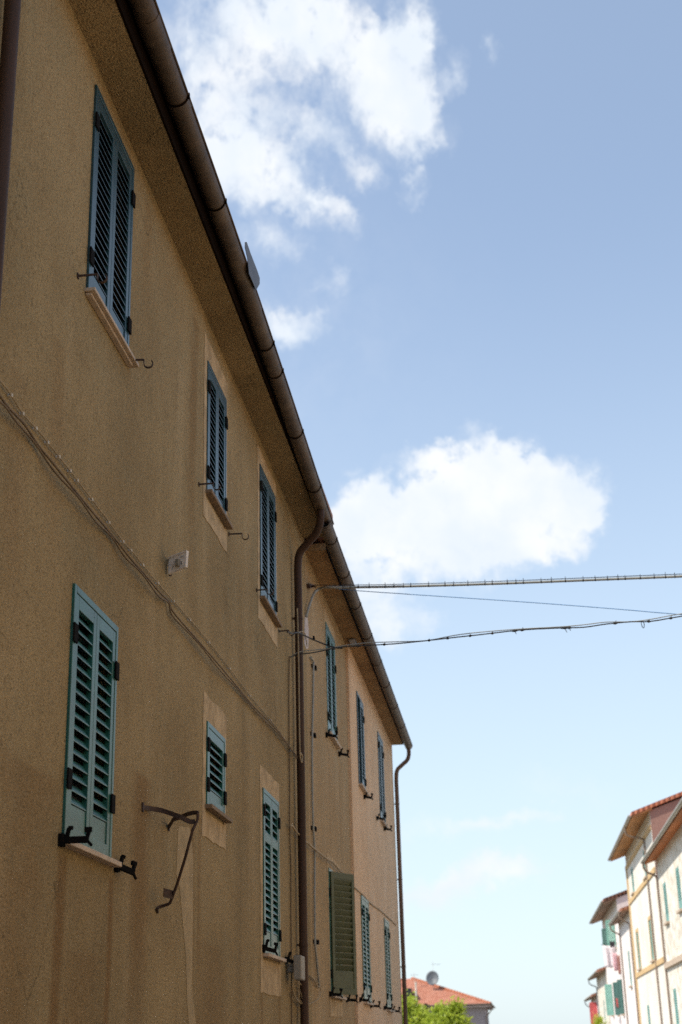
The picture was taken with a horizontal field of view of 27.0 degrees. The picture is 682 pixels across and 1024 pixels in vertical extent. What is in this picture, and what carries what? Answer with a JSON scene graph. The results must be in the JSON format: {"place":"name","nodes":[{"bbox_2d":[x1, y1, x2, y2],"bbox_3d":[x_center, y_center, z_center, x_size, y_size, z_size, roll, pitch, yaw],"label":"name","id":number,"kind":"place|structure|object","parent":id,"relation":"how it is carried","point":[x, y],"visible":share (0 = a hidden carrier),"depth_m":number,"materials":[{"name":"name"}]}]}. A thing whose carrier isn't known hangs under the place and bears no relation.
{"place":"outdoors","nodes":[
{"label":"outdoors","id":0,"kind":"place"},
{"bbox_2d":[415,982,417,1005],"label":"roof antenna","id":1,"kind":"object","parent":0,"point":[416,990],"visible":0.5,"depth_m":113.13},
{"bbox_2d":[156,0,681,1023],"label":"sky","id":2,"kind":"structure","parent":0,"point":[460,221],"materials":[{"name":"blue"}]},
{"bbox_2d":[584,993,597,1023],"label":"street house","id":3,"kind":"structure","parent":0,"point":[593,1006],"depth_m":110.35,"materials":[{"name":"tile"}]},
{"bbox_2d":[589,1002,597,1023],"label":"window","id":4,"kind":"structure","parent":3,"relation":"in","point":[592,1005],"depth_m":110.29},
{"bbox_2d":[608,905,639,1023],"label":"street house","id":5,"kind":"structure","parent":0,"point":[621,917],"depth_m":77.61,"materials":[{"name":"paint"}]},
{"bbox_2d":[628,951,632,987],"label":"window","id":6,"kind":"structure","parent":5,"relation":"in","point":[630,986],"depth_m":76.86,"materials":[{"name":"green glass"}]},
{"bbox_2d":[608,792,681,1023],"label":"street house","id":7,"kind":"structure","parent":0,"point":[642,827],"depth_m":64.63,"materials":[{"name":"paint"}]},
{"bbox_2d":[631,867,634,895],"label":"window","id":8,"kind":"structure","parent":7,"relation":"in","point":[633,892],"depth_m":71.35,"materials":[{"name":"green wood"}]},
{"bbox_2d":[635,928,641,970],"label":"window","id":9,"kind":"structure","parent":7,"relation":"in","point":[636,931],"depth_m":70.64,"materials":[{"name":"beige glass"}]},
{"bbox_2d":[647,1005,650,1023],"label":"window","id":10,"kind":"structure","parent":7,"relation":"in","point":[647,1005],"depth_m":67.33,"materials":[{"name":"green wood"}]},
{"bbox_2d":[648,916,654,962],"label":"window","id":11,"kind":"structure","parent":7,"relation":"in","point":[649,919],"depth_m":63.69,"materials":[{"name":"beige wood"}]},
{"bbox_2d":[640,799,681,1023],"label":"street house","id":12,"kind":"structure","parent":0,"point":[664,851],"depth_m":54.47,"materials":[{"name":"white paint"}]},
{"bbox_2d":[663,882,669,925],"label":"window","id":13,"kind":"structure","parent":12,"relation":"in","point":[667,922],"depth_m":56.47,"materials":[{"name":"green wood"}]},
{"bbox_2d":[673,988,678,1023],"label":"window","id":14,"kind":"structure","parent":12,"relation":"in","point":[674,990],"depth_m":55.33,"materials":[{"name":"green glass"}]},
{"bbox_2d":[675,866,681,913],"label":"window","id":15,"kind":"structure","parent":12,"relation":"in","point":[679,911],"depth_m":51.74,"materials":[{"name":"green wood"}]},
{"label":"ground","id":16,"kind":"structure","parent":0,"visible":0},
{"bbox_2d":[0,0,333,1023],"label":"terraced house","id":17,"kind":"structure","parent":16,"relation":"on","point":[142,376],"depth_m":11.29,"materials":[{"name":"paint"}]},
{"bbox_2d":[62,583,121,867],"bbox_3d":[-1.733,1.492,9.778,0.185,1.731,1.230,-4,-21,6],"label":"window","id":18,"kind":"structure","parent":17,"relation":"in","point":[89,624],"depth_m":9.77,"materials":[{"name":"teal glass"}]},
{"bbox_2d":[84,84,138,367],"bbox_3d":[-1.824,-2.225,11.211,0.195,1.852,1.270,-4,-21,6],"label":"window","id":19,"kind":"structure","parent":17,"relation":"in","point":[105,186],"depth_m":11.20,"materials":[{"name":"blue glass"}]},
{"bbox_2d":[0,395,296,756],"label":"wall cable","id":20,"kind":"object","parent":17,"relation":"attached to","point":[73,488],"depth_m":10.64,"materials":[{"name":"brown rubber"}]},
{"bbox_2d":[0,401,296,757],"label":"wall cable","id":21,"kind":"object","parent":17,"relation":"attached to","point":[62,480],"depth_m":10.62,"materials":[{"name":"brown rubber"}]},
{"bbox_2d":[0,380,296,758],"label":"wall cable","id":22,"kind":"object","parent":17,"relation":"attached to","point":[21,413],"depth_m":10.41,"materials":[{"name":"brown rubber"}]},
{"bbox_2d":[141,802,198,913],"bbox_3d":[-1.287,2.752,11.226,0.392,0.784,0.908,-4,-21,6],"label":"iron bracket","id":23,"kind":"object","parent":17,"relation":"attached to","point":[168,893],"visible":1,"depth_m":11.16,"materials":[{"name":"black metal"}]},
{"bbox_2d":[168,550,188,575],"bbox_3d":[-1.423,0.442,12.263,0.245,0.181,0.072,-18,-26,36],"label":"wall plaque","id":24,"kind":"object","parent":17,"relation":"attached to","point":[177,562],"depth_m":12.24,"materials":[{"name":"stone"}]},
{"bbox_2d":[201,690,232,849],"bbox_3d":[-1.248,2.526,13.781,0.190,1.371,1.131,-4,-21,6],"label":"window","id":25,"kind":"structure","parent":17,"relation":"in","point":[214,719],"depth_m":13.73,"materials":[{"name":"teal wood"}]},
{"bbox_2d":[203,331,232,551],"bbox_3d":[-1.341,-0.712,14.948,0.190,2.033,1.231,-4,-21,6],"label":"window","id":26,"kind":"structure","parent":17,"relation":"in","point":[214,379],"depth_m":14.91,"materials":[{"name":"blue wood"}]},
{"bbox_2d":[257,444,281,647],"bbox_3d":[-0.953,0.446,17.956,0.190,2.277,1.442,-4,-21,6],"label":"window","id":27,"kind":"structure","parent":17,"relation":"in","point":[267,569],"depth_m":17.93,"materials":[{"name":"blue wood"}]},
{"bbox_2d":[260,765,286,996],"bbox_3d":[-0.844,4.308,16.550,0.190,2.508,1.402,-4,-21,6],"label":"window","id":28,"kind":"structure","parent":17,"relation":"in","point":[270,972],"depth_m":16.51,"materials":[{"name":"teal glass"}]},
{"bbox_2d":[288,656,291,1023],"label":"wall cable","id":29,"kind":"object","parent":17,"relation":"attached to","point":[289,822],"depth_m":18.12,"materials":[{"name":"brown rubber"}]},
{"bbox_2d":[297,608,302,762],"bbox_3d":[-0.550,2.311,18.960,0.017,2.061,0.292,-4,-21,6],"label":"wall cable","id":30,"kind":"object","parent":17,"relation":"attached to","point":[300,755],"depth_m":18.83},
{"bbox_2d":[287,955,320,1003],"bbox_3d":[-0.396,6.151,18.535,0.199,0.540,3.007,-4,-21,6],"label":"junction box","id":31,"kind":"object","parent":17,"relation":"attached to","point":[296,969],"visible":0.87,"depth_m":17.28,"materials":[{"name":"grey plastic"}]},
{"bbox_2d":[287,631,342,648],"bbox_3d":[-0.292,1.713,19.271,0.650,0.397,2.121,-4,-21,6],"label":"overhead cable","id":32,"kind":"object","parent":17,"relation":"attached to","point":[327,644],"visible":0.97,"depth_m":19.08,"materials":[{"name":"metal"}]},
{"bbox_2d":[305,573,681,617],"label":"overhead cable","id":33,"kind":"object","parent":17,"relation":"attached to","point":[467,583],"visible":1,"depth_m":20.78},
{"bbox_2d":[304,520,412,1023],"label":"terraced house","id":34,"kind":"structure","parent":16,"relation":"on","point":[359,728],"depth_m":25.05,"materials":[{"name":"beige paint"}]},
{"bbox_2d":[310,656,319,987],"bbox_3d":[-0.374,4.411,20.578,0.069,4.703,0.624,-4,-21,6],"label":"wall cable","id":35,"kind":"object","parent":34,"relation":"attached to","point":[313,827],"depth_m":20.27,"materials":[{"name":"metal"}]},
{"bbox_2d":[324,609,340,752],"bbox_3d":[-0.195,2.836,23.755,0.190,2.152,1.433,-4,-21,6],"label":"window","id":36,"kind":"structure","parent":34,"relation":"in","point":[329,633],"depth_m":23.73,"materials":[{"name":"teal wood"}]},
{"bbox_2d":[327,853,356,1017],"bbox_3d":[0.012,6.602,22.104,0.449,2.375,1.610,-4,-21,6],"label":"window","id":37,"kind":"structure","parent":34,"relation":"in","point":[342,972],"depth_m":21.74,"materials":[{"name":"green wood"}]},
{"bbox_2d":[289,824,395,925],"bbox_3d":[0.312,6.752,25.391,0.026,0.117,16.032,-4,-21,6],"label":"wall cable","id":38,"kind":"object","parent":34,"relation":"attached to","point":[311,846],"depth_m":22.12,"materials":[{"name":"brown rubber"}]},
{"bbox_2d":[356,691,369,795],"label":"window","id":39,"kind":"structure","parent":34,"relation":"in","point":[359,705],"depth_m":27.69,"materials":[{"name":"blue wood"}]},
{"bbox_2d":[360,895,374,1005],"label":"window","id":40,"kind":"structure","parent":34,"relation":"in","point":[365,916],"depth_m":26.06,"materials":[{"name":"teal wood"}]},
{"bbox_2d":[377,731,387,827],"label":"window","id":41,"kind":"structure","parent":34,"relation":"in","point":[379,741],"depth_m":31.60,"materials":[{"name":"blue wood"}]},
{"bbox_2d":[384,918,394,1011],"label":"window","id":42,"kind":"structure","parent":34,"relation":"in","point":[389,998],"depth_m":30.19,"materials":[{"name":"teal wood"}]},
{"bbox_2d":[401,988,430,1023],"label":"leafy tree","id":43,"kind":"object","parent":16,"relation":"on","point":[412,1007],"visible":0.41,"depth_m":80.88,"materials":[{"name":"green plant"}]},
{"bbox_2d":[413,995,475,1023],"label":"leafy tree","id":44,"kind":"object","parent":16,"relation":"on","point":[452,1014],"visible":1,"depth_m":78.90,"materials":[{"name":"green plant"}]},
{"bbox_2d":[401,977,494,1023],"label":"hip roof house","id":45,"kind":"structure","parent":16,"relation":"on","point":[477,1009],"depth_m":114.83,"materials":[{"name":"tile"}]},
{"bbox_2d":[407,988,412,995],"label":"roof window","id":46,"kind":"structure","parent":45,"relation":"in","point":[410,990],"depth_m":114.90,"materials":[{"name":"red glass"}]},
{"bbox_2d":[426,971,438,988],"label":"satellite dish","id":47,"kind":"object","parent":45,"relation":"on","point":[432,977],"visible":1,"depth_m":117.29,"materials":[{"name":"grey metal"}]},
{"bbox_2d":[587,967,610,1023],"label":"street house","id":48,"kind":"structure","parent":16,"relation":"on","point":[600,975],"depth_m":102.15,"materials":[{"name":"white paint"}]},
{"bbox_2d":[589,890,627,1023],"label":"street house","id":49,"kind":"structure","parent":16,"relation":"on","point":[608,908],"depth_m":86.09,"materials":[{"name":"paint"}]},
{"bbox_2d":[601,928,606,945],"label":"window","id":50,"kind":"structure","parent":49,"relation":"in","point":[604,938],"depth_m":92.10,"materials":[{"name":"green wood"}]},
{"bbox_2d":[604,984,613,1016],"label":"window","id":51,"kind":"structure","parent":49,"relation":"in","point":[608,987],"depth_m":91.97,"materials":[{"name":"green wood"}]},
{"bbox_2d":[605,920,616,948],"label":"window","id":52,"kind":"structure","parent":49,"relation":"in","point":[611,936],"depth_m":85.66,"materials":[{"name":"green wood"}]},
{"bbox_2d":[612,952,617,970],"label":"hanging cloth","id":53,"kind":"object","parent":49,"relation":"hanging from","point":[615,962],"visible":1,"depth_m":83.07,"materials":[{"name":"pink fabric"}]},
{"bbox_2d":[612,982,620,1016],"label":"window","id":54,"kind":"structure","parent":49,"relation":"in","point":[615,991],"depth_m":86.29,"materials":[{"name":"green wood"}]},
{"bbox_2d":[617,955,620,974],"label":"hanging cloth","id":55,"kind":"object","parent":49,"relation":"hanging from","point":[619,965],"visible":1,"depth_m":82.78,"materials":[{"name":"fabric"}]},
{"bbox_2d":[617,979,624,1015],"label":"window","id":56,"kind":"structure","parent":49,"relation":"in","point":[619,982],"depth_m":82.68,"materials":[{"name":"green wood"}]},
{"bbox_3d":[11.274,-1.139,8.121,10.040,11.200,41.300,-4,-21,6],"label":"street house","id":57,"kind":"object","parent":16,"relation":"on","visible":0},
{"bbox_2d":[290,613,681,657],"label":"overhead cable","id":58,"kind":"object","parent":57,"relation":"attached to","point":[511,630],"visible":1,"depth_m":19.10,"materials":[{"name":"metal"}]},
{"bbox_2d":[341,589,681,614],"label":"overhead cable","id":59,"kind":"object","parent":57,"relation":"attached to","point":[508,600],"visible":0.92,"depth_m":20.59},
{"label":"pavement","id":60,"kind":"structure","parent":0,"visible":0},
{"bbox_2d":[591,1013,606,1023],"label":"leafy tree","id":61,"kind":"object","parent":60,"relation":"on","point":[599,1020],"visible":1,"depth_m":97.53,"materials":[{"name":"green plant"}]},
{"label":"clothes line","id":62,"kind":"object","parent":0,"visible":0},
{"bbox_2d":[603,945,615,967],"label":"hanging cloth","id":63,"kind":"object","parent":62,"relation":"hanging from","point":[608,955],"visible":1,"depth_m":83.52,"materials":[{"name":"white fabric"}]},
{"bbox_2d":[609,940,614,947],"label":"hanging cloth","id":64,"kind":"object","parent":62,"relation":"hanging from","point":[612,944],"visible":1,"depth_m":83.15,"materials":[{"name":"fabric"}]}
]}

